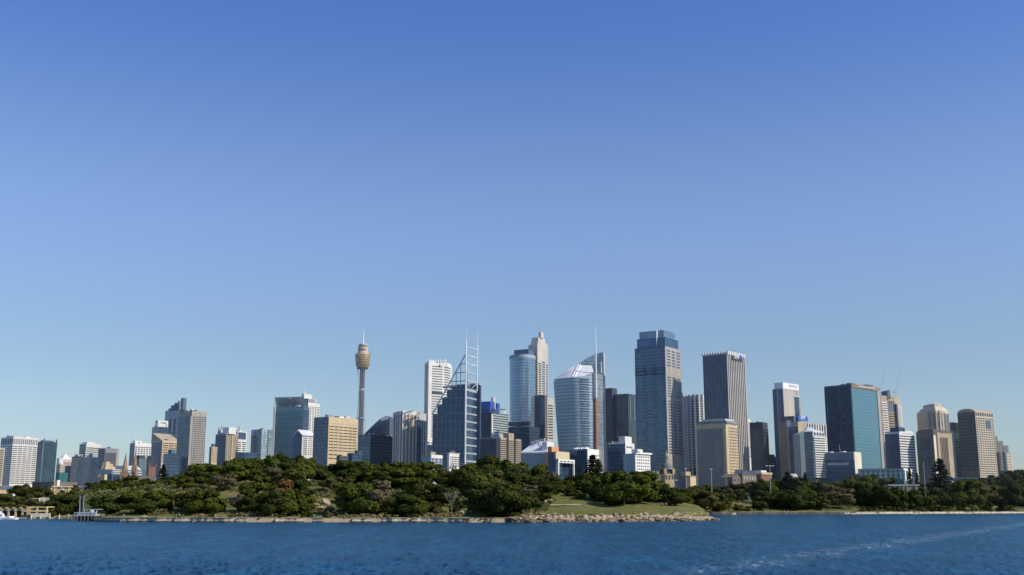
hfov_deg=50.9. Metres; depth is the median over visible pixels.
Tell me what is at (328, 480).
gum tree
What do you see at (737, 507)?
broadleaf tree
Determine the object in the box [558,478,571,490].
fig tree
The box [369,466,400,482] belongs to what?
fig tree
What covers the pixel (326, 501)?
boulder
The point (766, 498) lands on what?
fig tree
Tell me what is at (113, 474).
office
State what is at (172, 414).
office tower
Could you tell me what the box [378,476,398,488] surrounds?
fig tree
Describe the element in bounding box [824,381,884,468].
office tower
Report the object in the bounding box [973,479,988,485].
fig tree
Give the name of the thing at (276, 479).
fig tree
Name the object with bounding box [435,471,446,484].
gum tree
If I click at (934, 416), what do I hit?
apartment tower
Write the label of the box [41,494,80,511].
fig tree
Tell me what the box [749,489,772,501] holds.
fig tree
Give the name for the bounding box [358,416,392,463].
office tower
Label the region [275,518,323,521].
sea wall
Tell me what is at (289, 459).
fig tree
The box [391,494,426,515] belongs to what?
fig tree
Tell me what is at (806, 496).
fig tree
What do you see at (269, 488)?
broadleaf tree
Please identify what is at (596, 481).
fig tree
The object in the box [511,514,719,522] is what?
rocky shore
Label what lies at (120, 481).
fig tree
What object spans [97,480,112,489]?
fig tree
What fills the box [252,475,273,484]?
broadleaf tree
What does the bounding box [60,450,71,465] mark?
pyramid roof tower
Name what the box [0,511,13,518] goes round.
motor boat
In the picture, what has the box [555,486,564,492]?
fig tree
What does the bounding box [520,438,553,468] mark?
exhibition hall
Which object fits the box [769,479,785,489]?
fig tree
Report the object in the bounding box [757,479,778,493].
broadleaf tree
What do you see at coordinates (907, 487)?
retaining wall
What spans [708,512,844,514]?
sea wall
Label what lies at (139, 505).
fig tree
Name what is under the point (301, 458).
broadleaf tree
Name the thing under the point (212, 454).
apartment tower
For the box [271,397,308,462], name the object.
office tower
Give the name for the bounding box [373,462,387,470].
fig tree
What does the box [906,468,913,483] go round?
pine tree
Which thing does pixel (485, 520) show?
sea wall
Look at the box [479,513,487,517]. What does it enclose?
shrub
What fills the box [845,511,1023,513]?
sea wall
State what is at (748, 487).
gum tree
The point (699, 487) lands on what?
fig tree
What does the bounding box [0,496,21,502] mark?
gum tree
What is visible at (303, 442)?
gabled block
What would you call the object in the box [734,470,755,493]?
terrace row
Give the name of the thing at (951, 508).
shrub
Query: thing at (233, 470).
fig tree
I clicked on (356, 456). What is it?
office
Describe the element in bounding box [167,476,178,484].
fig tree
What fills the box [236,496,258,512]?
fig tree
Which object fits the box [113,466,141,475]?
white roofed hall
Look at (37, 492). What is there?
fig tree
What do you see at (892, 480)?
fig tree
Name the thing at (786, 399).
office tower
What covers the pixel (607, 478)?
fig tree
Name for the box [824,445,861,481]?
office block
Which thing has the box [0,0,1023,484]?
sky
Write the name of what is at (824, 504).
gum tree
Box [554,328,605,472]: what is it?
office tower
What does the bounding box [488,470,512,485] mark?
gum tree
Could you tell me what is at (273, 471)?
gum tree
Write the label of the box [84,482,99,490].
fig tree
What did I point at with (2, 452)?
apartment block
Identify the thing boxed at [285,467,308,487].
broadleaf tree
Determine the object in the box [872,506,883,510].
shrub
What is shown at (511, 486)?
broadleaf tree
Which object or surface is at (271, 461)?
broadleaf tree
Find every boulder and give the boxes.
[321,498,330,504]
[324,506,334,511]
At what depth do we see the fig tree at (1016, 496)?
931.98 m
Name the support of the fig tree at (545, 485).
on the ground at (595, 506)
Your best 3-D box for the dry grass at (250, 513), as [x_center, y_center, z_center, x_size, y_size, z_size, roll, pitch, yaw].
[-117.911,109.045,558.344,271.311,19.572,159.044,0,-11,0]
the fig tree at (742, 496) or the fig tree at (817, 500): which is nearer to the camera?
the fig tree at (817, 500)
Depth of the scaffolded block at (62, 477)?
1363.04 m
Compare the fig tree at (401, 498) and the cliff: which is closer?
the fig tree at (401, 498)
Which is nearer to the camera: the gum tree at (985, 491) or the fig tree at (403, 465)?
the fig tree at (403, 465)
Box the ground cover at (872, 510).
[858,508,1017,511]
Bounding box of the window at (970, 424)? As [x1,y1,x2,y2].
[959,424,997,475]
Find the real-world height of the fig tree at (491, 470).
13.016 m
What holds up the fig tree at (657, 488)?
on the ground at (595, 506)
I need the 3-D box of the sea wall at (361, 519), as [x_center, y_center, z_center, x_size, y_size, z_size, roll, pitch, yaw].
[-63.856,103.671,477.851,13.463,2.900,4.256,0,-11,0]
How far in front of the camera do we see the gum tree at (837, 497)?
866.12 m
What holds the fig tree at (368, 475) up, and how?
on the ground at (595, 506)
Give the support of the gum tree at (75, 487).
on the ground at (595, 506)
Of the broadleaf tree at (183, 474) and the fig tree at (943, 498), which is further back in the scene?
the fig tree at (943, 498)
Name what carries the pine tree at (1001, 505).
on the ground at (595, 506)
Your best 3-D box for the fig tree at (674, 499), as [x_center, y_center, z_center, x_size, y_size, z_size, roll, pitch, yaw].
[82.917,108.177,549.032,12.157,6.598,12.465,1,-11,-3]
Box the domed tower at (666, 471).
[659,451,674,486]
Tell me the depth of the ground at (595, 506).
525.72 m
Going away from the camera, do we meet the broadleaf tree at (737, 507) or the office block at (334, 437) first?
the broadleaf tree at (737, 507)
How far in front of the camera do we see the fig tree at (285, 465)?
608.87 m
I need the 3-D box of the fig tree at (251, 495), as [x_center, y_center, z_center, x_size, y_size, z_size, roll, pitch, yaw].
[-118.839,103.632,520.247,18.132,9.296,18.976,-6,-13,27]
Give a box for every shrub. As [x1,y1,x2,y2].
[45,508,56,515]
[95,510,106,516]
[306,511,316,516]
[322,511,333,517]
[432,506,447,514]
[449,503,463,512]
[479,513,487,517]
[508,512,519,516]
[858,506,866,511]
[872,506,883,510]
[895,504,908,510]
[906,504,916,509]
[929,505,939,510]
[944,505,956,510]
[956,503,967,510]
[983,503,993,510]
[1004,505,1014,509]
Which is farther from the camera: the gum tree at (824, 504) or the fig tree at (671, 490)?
the gum tree at (824, 504)
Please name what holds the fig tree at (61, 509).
on the ground at (595, 506)
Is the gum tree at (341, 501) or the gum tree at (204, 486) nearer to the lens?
the gum tree at (341, 501)
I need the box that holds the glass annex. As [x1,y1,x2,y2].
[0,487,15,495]
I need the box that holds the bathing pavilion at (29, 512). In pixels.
[0,507,68,518]
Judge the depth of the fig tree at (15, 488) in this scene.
746.09 m
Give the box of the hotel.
[623,449,651,472]
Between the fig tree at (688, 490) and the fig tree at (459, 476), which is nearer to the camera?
the fig tree at (459, 476)
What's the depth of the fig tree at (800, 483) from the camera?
937.23 m
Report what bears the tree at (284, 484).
on the ground at (595, 506)
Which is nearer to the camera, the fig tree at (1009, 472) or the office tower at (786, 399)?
the fig tree at (1009, 472)
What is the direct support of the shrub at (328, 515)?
on the ground at (595, 506)
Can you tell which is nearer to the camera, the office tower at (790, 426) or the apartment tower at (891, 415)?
the office tower at (790, 426)
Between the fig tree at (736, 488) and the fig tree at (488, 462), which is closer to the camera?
the fig tree at (488, 462)
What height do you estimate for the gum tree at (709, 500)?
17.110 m
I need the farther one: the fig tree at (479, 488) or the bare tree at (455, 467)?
the bare tree at (455, 467)
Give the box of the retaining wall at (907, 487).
[886,484,918,508]
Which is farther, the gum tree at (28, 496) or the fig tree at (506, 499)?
the gum tree at (28, 496)
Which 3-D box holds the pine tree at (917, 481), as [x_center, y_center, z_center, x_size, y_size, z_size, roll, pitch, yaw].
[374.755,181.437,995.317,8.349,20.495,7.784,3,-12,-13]
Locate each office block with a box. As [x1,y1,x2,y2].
[55,458,65,479]
[163,449,178,482]
[237,452,256,459]
[312,414,357,480]
[480,433,520,463]
[481,397,507,438]
[545,447,574,479]
[568,447,598,493]
[769,454,776,479]
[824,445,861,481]
[885,427,916,483]
[916,428,954,483]
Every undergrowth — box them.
[51,491,78,511]
[77,479,548,515]
[704,494,1023,510]
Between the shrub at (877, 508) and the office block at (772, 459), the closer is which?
the shrub at (877, 508)
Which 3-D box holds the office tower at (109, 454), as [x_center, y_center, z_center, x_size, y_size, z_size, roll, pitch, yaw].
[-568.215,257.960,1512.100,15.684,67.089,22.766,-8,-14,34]
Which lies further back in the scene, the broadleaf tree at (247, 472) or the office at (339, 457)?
the office at (339, 457)
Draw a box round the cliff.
[38,498,48,503]
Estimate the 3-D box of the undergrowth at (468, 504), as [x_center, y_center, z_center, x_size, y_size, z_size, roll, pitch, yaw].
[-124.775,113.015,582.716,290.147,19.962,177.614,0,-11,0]
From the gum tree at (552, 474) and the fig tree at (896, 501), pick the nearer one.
the gum tree at (552, 474)
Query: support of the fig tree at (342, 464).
on the ground at (595, 506)
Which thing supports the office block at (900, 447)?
on the ground at (595, 506)
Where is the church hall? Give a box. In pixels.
[721,474,740,485]
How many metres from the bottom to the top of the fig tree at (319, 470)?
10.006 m
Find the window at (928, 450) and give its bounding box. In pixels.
[921,449,932,474]
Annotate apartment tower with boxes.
[129,437,150,465]
[209,444,216,464]
[215,427,237,465]
[793,427,826,482]
[880,390,902,467]
[917,403,949,430]
[950,422,961,477]
[995,436,1012,476]
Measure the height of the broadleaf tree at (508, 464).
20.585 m
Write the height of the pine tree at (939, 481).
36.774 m
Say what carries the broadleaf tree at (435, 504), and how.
on the ground at (595, 506)
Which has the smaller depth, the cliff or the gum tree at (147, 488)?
the gum tree at (147, 488)
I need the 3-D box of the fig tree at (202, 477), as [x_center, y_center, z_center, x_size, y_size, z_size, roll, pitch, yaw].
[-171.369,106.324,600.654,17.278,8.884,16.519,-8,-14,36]
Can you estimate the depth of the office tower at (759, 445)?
1292.46 m
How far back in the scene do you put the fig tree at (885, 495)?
871.89 m
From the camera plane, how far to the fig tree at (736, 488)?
936.36 m
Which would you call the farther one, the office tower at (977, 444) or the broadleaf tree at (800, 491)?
the office tower at (977, 444)
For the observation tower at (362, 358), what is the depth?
1849.98 m
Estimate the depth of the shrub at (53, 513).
582.41 m
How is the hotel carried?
on the ground at (595, 506)
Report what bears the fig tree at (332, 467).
on the ground at (595, 506)
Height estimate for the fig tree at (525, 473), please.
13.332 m
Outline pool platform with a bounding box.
[73,509,104,520]
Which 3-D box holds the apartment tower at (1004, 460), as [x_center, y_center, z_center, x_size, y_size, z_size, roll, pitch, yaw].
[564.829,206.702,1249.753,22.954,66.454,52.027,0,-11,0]
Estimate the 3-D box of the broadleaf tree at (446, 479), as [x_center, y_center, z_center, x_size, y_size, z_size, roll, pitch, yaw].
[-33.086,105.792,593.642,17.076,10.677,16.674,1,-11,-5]
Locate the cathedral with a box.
[120,452,156,488]
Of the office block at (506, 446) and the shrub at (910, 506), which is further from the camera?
the office block at (506, 446)
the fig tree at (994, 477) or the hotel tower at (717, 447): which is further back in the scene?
the hotel tower at (717, 447)
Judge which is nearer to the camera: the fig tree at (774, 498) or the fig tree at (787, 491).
the fig tree at (774, 498)
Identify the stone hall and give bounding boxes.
[101,462,114,479]
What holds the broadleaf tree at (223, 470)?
on the ground at (595, 506)
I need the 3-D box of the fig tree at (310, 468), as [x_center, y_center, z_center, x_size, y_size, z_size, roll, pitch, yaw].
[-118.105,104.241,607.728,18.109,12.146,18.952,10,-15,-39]
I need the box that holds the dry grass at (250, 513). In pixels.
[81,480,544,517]
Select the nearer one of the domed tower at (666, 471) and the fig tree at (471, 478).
the fig tree at (471, 478)
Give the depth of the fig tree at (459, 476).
584.05 m
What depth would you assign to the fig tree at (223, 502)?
520.92 m
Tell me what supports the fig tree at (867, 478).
on the ground at (595, 506)
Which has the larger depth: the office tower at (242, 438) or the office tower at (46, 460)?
the office tower at (242, 438)
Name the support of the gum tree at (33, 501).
on the ground at (595, 506)
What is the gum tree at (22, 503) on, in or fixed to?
on the ground at (595, 506)
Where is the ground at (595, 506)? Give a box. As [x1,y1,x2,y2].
[51,482,1023,522]
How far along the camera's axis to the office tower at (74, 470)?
1465.99 m
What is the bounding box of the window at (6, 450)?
[2,450,11,483]
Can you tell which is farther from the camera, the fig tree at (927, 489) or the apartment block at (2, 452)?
the apartment block at (2, 452)
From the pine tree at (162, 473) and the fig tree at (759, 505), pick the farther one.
the fig tree at (759, 505)
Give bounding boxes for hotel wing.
[608,436,633,472]
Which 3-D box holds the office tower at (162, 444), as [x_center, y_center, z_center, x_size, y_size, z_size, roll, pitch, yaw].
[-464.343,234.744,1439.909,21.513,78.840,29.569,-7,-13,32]
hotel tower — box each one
[0,435,37,486]
[696,419,738,490]
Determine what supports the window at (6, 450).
in the hotel tower at (20, 456)
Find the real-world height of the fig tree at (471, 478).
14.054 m
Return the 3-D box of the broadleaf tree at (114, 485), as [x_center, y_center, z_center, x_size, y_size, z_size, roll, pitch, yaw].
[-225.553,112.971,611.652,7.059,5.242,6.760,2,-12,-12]
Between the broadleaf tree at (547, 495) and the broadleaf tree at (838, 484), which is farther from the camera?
the broadleaf tree at (838, 484)
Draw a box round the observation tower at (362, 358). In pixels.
[355,329,370,439]
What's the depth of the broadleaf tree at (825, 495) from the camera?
894.11 m
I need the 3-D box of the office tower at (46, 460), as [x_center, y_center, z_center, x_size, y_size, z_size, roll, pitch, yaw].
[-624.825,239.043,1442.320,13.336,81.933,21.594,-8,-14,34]
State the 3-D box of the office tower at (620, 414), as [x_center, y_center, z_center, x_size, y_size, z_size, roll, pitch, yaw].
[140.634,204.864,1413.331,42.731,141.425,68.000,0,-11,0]
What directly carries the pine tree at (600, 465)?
on the ground at (595, 506)
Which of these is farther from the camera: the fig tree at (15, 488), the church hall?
the church hall
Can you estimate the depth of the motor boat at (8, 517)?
561.33 m
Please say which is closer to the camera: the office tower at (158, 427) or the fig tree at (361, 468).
the fig tree at (361, 468)
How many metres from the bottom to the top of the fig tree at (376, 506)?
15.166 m
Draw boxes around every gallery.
[0,486,12,494]
[32,480,81,494]
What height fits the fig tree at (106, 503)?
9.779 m
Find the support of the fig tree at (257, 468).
on the ground at (595, 506)
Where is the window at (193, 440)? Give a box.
[190,440,204,463]
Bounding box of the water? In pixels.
[0,514,1023,574]
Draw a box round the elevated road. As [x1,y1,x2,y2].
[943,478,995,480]
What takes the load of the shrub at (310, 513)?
on the ground at (595, 506)
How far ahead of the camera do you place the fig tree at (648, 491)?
545.35 m
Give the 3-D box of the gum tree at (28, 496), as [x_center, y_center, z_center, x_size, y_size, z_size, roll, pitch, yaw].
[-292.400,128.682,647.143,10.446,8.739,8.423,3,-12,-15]
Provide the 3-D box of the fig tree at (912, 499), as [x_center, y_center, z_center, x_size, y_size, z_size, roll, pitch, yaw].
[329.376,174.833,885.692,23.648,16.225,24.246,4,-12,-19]
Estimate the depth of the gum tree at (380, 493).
500.57 m
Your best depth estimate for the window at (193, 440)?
1325.32 m
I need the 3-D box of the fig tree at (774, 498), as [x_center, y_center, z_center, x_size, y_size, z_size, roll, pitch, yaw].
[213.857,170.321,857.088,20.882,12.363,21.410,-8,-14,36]
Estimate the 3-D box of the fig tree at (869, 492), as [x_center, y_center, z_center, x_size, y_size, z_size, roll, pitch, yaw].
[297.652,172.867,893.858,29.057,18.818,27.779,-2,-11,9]
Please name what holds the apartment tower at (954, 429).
on the ground at (595, 506)
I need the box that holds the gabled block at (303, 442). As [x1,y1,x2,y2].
[293,430,312,481]
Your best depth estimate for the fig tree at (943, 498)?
913.09 m
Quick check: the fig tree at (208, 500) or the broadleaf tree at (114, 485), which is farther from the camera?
the broadleaf tree at (114, 485)
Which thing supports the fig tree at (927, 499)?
on the ground at (595, 506)
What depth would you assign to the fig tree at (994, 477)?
1012.05 m
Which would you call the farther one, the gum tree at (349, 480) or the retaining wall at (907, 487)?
the retaining wall at (907, 487)
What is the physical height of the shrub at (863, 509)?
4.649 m
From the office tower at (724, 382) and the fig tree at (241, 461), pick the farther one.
the office tower at (724, 382)
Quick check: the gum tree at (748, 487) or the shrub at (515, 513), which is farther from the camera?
the gum tree at (748, 487)
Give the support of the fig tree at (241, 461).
on the ground at (595, 506)
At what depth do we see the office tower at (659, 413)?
1231.23 m
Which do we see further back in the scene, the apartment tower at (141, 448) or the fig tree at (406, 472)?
the apartment tower at (141, 448)
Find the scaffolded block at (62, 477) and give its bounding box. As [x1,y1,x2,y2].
[55,473,67,481]
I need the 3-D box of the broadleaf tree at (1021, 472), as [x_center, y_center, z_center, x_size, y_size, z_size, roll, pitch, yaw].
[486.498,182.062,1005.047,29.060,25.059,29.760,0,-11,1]
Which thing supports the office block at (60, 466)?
on the ground at (595, 506)
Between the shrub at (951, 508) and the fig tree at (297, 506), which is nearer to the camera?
the fig tree at (297, 506)
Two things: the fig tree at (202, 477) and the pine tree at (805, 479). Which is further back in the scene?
the pine tree at (805, 479)
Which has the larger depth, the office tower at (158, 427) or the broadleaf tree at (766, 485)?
the office tower at (158, 427)
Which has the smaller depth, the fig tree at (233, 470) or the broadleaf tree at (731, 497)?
the fig tree at (233, 470)
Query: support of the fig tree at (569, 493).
on the ground at (595, 506)
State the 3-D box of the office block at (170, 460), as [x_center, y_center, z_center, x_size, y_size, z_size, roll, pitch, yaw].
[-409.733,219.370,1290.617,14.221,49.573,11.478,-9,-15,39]
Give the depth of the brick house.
990.45 m
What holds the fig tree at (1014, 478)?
on the ground at (595, 506)
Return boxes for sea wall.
[93,517,234,521]
[235,518,246,521]
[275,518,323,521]
[352,518,382,521]
[383,518,407,521]
[411,518,461,522]
[462,518,509,522]
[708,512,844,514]
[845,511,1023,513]
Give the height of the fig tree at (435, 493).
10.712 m
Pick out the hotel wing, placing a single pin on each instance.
(617, 450)
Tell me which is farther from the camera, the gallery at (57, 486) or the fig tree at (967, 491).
the fig tree at (967, 491)
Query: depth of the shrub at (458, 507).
503.94 m
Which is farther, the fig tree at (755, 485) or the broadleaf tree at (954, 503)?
the fig tree at (755, 485)
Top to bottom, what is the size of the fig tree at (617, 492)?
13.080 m
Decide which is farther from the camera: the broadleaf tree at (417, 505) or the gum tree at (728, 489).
the gum tree at (728, 489)
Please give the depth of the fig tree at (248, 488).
546.35 m
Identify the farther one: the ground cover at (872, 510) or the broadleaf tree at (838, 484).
the broadleaf tree at (838, 484)
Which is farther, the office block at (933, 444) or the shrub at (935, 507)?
the office block at (933, 444)
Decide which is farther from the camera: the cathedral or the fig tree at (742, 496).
the cathedral
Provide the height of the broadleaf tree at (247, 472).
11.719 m
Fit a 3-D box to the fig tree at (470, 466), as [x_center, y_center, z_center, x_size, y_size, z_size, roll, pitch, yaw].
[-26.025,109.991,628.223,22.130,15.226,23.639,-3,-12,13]
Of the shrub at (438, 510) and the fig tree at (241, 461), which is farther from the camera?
the fig tree at (241, 461)
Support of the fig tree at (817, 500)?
on the ground at (595, 506)
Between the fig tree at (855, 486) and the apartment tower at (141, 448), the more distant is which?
the apartment tower at (141, 448)
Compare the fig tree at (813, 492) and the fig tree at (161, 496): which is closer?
the fig tree at (161, 496)
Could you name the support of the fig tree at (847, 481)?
on the ground at (595, 506)
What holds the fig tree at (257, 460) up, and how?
on the ground at (595, 506)
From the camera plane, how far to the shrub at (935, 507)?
865.26 m
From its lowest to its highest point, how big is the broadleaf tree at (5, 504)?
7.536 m
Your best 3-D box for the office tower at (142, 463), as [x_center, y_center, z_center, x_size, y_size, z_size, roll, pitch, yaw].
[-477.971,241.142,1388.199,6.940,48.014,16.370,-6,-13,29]
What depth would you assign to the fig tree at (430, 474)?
598.42 m
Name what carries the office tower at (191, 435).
on the ground at (595, 506)
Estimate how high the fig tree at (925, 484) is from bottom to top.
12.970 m
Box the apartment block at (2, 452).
[0,448,4,485]
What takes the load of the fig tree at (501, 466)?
on the ground at (595, 506)
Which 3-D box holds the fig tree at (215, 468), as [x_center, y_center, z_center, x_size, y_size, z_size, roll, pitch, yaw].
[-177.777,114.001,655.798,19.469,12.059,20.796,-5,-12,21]
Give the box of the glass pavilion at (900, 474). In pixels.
[858,468,912,483]
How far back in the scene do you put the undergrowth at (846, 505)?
875.38 m
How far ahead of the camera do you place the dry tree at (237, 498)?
515.84 m
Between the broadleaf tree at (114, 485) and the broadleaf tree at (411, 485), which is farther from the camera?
the broadleaf tree at (114, 485)
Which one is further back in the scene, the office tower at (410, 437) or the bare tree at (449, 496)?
the office tower at (410, 437)
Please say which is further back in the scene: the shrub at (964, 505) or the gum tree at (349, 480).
the shrub at (964, 505)
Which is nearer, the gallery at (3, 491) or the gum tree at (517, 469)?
the gum tree at (517, 469)
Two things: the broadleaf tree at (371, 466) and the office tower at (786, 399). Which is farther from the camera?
the office tower at (786, 399)
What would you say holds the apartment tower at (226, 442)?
on the ground at (595, 506)
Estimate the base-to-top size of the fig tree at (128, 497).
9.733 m
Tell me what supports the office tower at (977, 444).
on the ground at (595, 506)
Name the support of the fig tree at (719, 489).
on the ground at (595, 506)
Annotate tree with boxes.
[0,493,12,499]
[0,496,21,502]
[0,501,14,506]
[6,485,30,494]
[6,497,27,504]
[7,502,17,506]
[15,486,54,496]
[18,484,35,490]
[18,501,26,506]
[22,489,51,498]
[25,494,33,500]
[27,498,42,506]
[36,494,49,501]
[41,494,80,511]
[44,500,73,514]
[66,490,77,494]
[71,485,81,490]
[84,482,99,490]
[87,494,127,513]
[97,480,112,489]
[98,484,108,489]
[109,479,122,487]
[109,482,121,490]
[118,491,143,509]
[122,475,140,486]
[125,498,160,512]
[139,478,151,485]
[143,489,174,509]
[144,485,152,490]
[157,464,168,484]
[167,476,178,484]
[172,491,194,507]
[175,477,199,487]
[177,471,191,477]
[183,490,222,513]
[185,463,211,483]
[186,470,216,484]
[199,483,211,490]
[208,464,224,473]
[215,474,238,489]
[217,498,226,509]
[218,461,240,475]
[223,464,245,481]
[229,458,254,481]
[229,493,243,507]
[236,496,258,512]
[238,463,252,480]
[238,482,269,495]
[243,462,267,477]
[245,458,263,480]
[247,492,268,503]
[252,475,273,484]
[255,489,299,514]
[262,484,278,492]
[263,466,283,477]
[264,453,284,476]
[268,475,288,487]
[274,479,293,490]
[275,461,307,478]
[276,489,312,515]
[280,455,303,462]
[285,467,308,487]
[292,462,317,477]
[292,480,316,495]
[295,455,317,465]
[300,494,315,509]
[306,466,332,482]
[317,473,342,490]
[325,464,349,475]
[333,460,362,482]
[334,495,349,513]
[335,468,360,481]
[335,482,376,515]
[340,476,353,483]
[342,484,383,514]
[349,465,368,482]
[352,460,374,469]
[358,479,392,514]
[361,470,378,482]
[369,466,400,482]
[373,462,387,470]
[377,494,400,514]
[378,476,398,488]
[381,461,399,466]
[387,467,417,480]
[391,477,410,488]
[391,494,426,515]
[398,462,411,468]
[398,495,430,513]
[402,477,425,490]
[406,461,436,482]
[407,489,423,496]
[415,469,438,483]
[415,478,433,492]
[418,483,460,503]
[428,464,446,474]
[428,501,443,512]
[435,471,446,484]
[439,470,456,486]
[443,490,458,511]
[446,462,468,470]
[451,463,479,470]
[451,468,480,485]
[457,471,495,496]
[464,482,494,501]
[469,491,506,514]
[474,467,502,473]
[476,454,500,470]
[484,484,533,516]
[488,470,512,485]
[495,463,505,470]
[500,459,528,471]
[501,472,525,485]
[502,469,530,483]
[504,484,521,488]
[514,467,534,475]
[521,490,546,507]
[522,484,537,490]
[523,474,542,483]
[524,464,548,475]
[527,479,555,493]
[538,477,561,485]
[541,492,555,500]
[550,472,560,477]
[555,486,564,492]
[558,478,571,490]
[563,490,574,495]
[564,475,575,485]
[565,481,575,491]
[572,472,597,493]
[573,490,586,498]
[583,455,601,476]
[588,477,602,498]
[592,471,630,499]
[596,459,603,475]
[604,480,641,505]
[613,470,644,499]
[628,474,659,503]
[637,471,658,481]
[644,482,660,501]
[653,482,669,501]
[657,487,677,501]
[662,493,686,505]
[677,488,695,498]
[682,491,706,508]
[688,485,705,489]
[697,490,726,511]
[702,485,717,492]
[708,498,730,511]
[714,486,723,492]
[722,501,732,511]
[723,486,734,493]
[725,493,736,500]
[728,483,745,493]
[732,504,745,510]
[735,492,747,500]
[741,482,753,495]
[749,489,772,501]
[750,481,762,493]
[751,501,768,509]
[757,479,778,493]
[763,496,776,507]
[767,494,791,508]
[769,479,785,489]
[775,492,807,509]
[778,472,796,491]
[779,489,794,493]
[790,477,813,491]
[794,488,806,493]
[801,493,815,508]
[802,472,809,488]
[807,490,820,495]
[807,495,825,507]
[810,481,824,493]
[817,496,829,509]
[818,492,829,499]
[819,482,835,492]
[826,481,845,492]
[827,488,855,508]
[843,476,858,487]
[843,481,872,503]
[852,475,872,482]
[854,484,882,506]
[870,474,888,486]
[873,486,908,507]
[878,477,896,484]
[891,499,908,506]
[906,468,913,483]
[906,491,926,506]
[909,487,937,507]
[915,473,920,483]
[918,487,936,500]
[922,482,934,487]
[926,458,952,492]
[928,487,951,505]
[949,480,987,504]
[949,499,960,505]
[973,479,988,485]
[977,477,1001,486]
[977,482,1000,504]
[982,485,1005,502]
[986,474,1005,485]
[991,489,1013,502]
[996,484,1023,505]
[997,500,1006,510]
[999,472,1022,485]
[1004,469,1023,478]
[1017,469,1023,482]
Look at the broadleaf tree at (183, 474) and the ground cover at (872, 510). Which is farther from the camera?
the ground cover at (872, 510)
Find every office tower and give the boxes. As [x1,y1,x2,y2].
[34,436,56,481]
[65,454,84,485]
[79,442,100,456]
[81,453,99,491]
[98,447,118,482]
[136,455,146,475]
[146,456,153,475]
[151,420,167,444]
[151,433,176,479]
[165,398,186,438]
[176,409,206,483]
[236,429,246,451]
[250,425,271,459]
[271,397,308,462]
[302,391,319,432]
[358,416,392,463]
[392,410,427,463]
[424,359,451,436]
[432,330,480,470]
[508,323,553,451]
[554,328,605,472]
[605,388,636,471]
[635,330,685,488]
[683,394,704,484]
[702,348,749,469]
[748,419,750,469]
[750,418,769,472]
[772,382,800,479]
[779,416,827,478]
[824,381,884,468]
[957,405,997,477]
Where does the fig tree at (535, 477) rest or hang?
on the ground at (595, 506)
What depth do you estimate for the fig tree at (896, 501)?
869.95 m
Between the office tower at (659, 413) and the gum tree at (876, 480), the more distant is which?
the office tower at (659, 413)
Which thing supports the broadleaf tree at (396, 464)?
on the ground at (595, 506)
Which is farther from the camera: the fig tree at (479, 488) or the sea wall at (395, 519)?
the fig tree at (479, 488)
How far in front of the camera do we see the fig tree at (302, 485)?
550.15 m
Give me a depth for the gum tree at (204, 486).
569.89 m
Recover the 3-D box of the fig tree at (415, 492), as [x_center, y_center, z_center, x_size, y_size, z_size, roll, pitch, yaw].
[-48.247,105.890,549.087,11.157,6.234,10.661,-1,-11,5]
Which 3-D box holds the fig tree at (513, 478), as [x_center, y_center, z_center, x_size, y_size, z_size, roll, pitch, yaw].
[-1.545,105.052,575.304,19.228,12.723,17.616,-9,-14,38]
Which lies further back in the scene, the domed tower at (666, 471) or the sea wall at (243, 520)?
the domed tower at (666, 471)
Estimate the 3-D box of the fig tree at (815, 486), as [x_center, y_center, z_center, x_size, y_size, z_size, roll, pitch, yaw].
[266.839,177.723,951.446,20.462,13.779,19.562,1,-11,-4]
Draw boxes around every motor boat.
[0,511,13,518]
[2,516,18,519]
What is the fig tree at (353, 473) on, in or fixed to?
on the ground at (595, 506)
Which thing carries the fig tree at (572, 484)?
on the ground at (595, 506)
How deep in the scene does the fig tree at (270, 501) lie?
497.86 m
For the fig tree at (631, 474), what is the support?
on the ground at (595, 506)
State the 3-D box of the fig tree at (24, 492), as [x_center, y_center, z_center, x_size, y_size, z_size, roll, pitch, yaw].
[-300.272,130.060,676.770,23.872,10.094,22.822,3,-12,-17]
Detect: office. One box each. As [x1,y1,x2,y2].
[99,469,121,480]
[337,455,347,461]
[347,450,361,461]
[422,452,442,483]
[427,437,431,451]
[447,451,459,470]
[681,472,695,486]
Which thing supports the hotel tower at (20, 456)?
on the ground at (595, 506)
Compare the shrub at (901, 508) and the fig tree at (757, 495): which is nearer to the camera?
the shrub at (901, 508)
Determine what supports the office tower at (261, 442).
on the ground at (595, 506)
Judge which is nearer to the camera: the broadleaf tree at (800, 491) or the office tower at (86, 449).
the broadleaf tree at (800, 491)
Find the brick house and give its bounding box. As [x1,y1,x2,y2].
[754,470,771,481]
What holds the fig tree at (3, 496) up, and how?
on the ground at (595, 506)

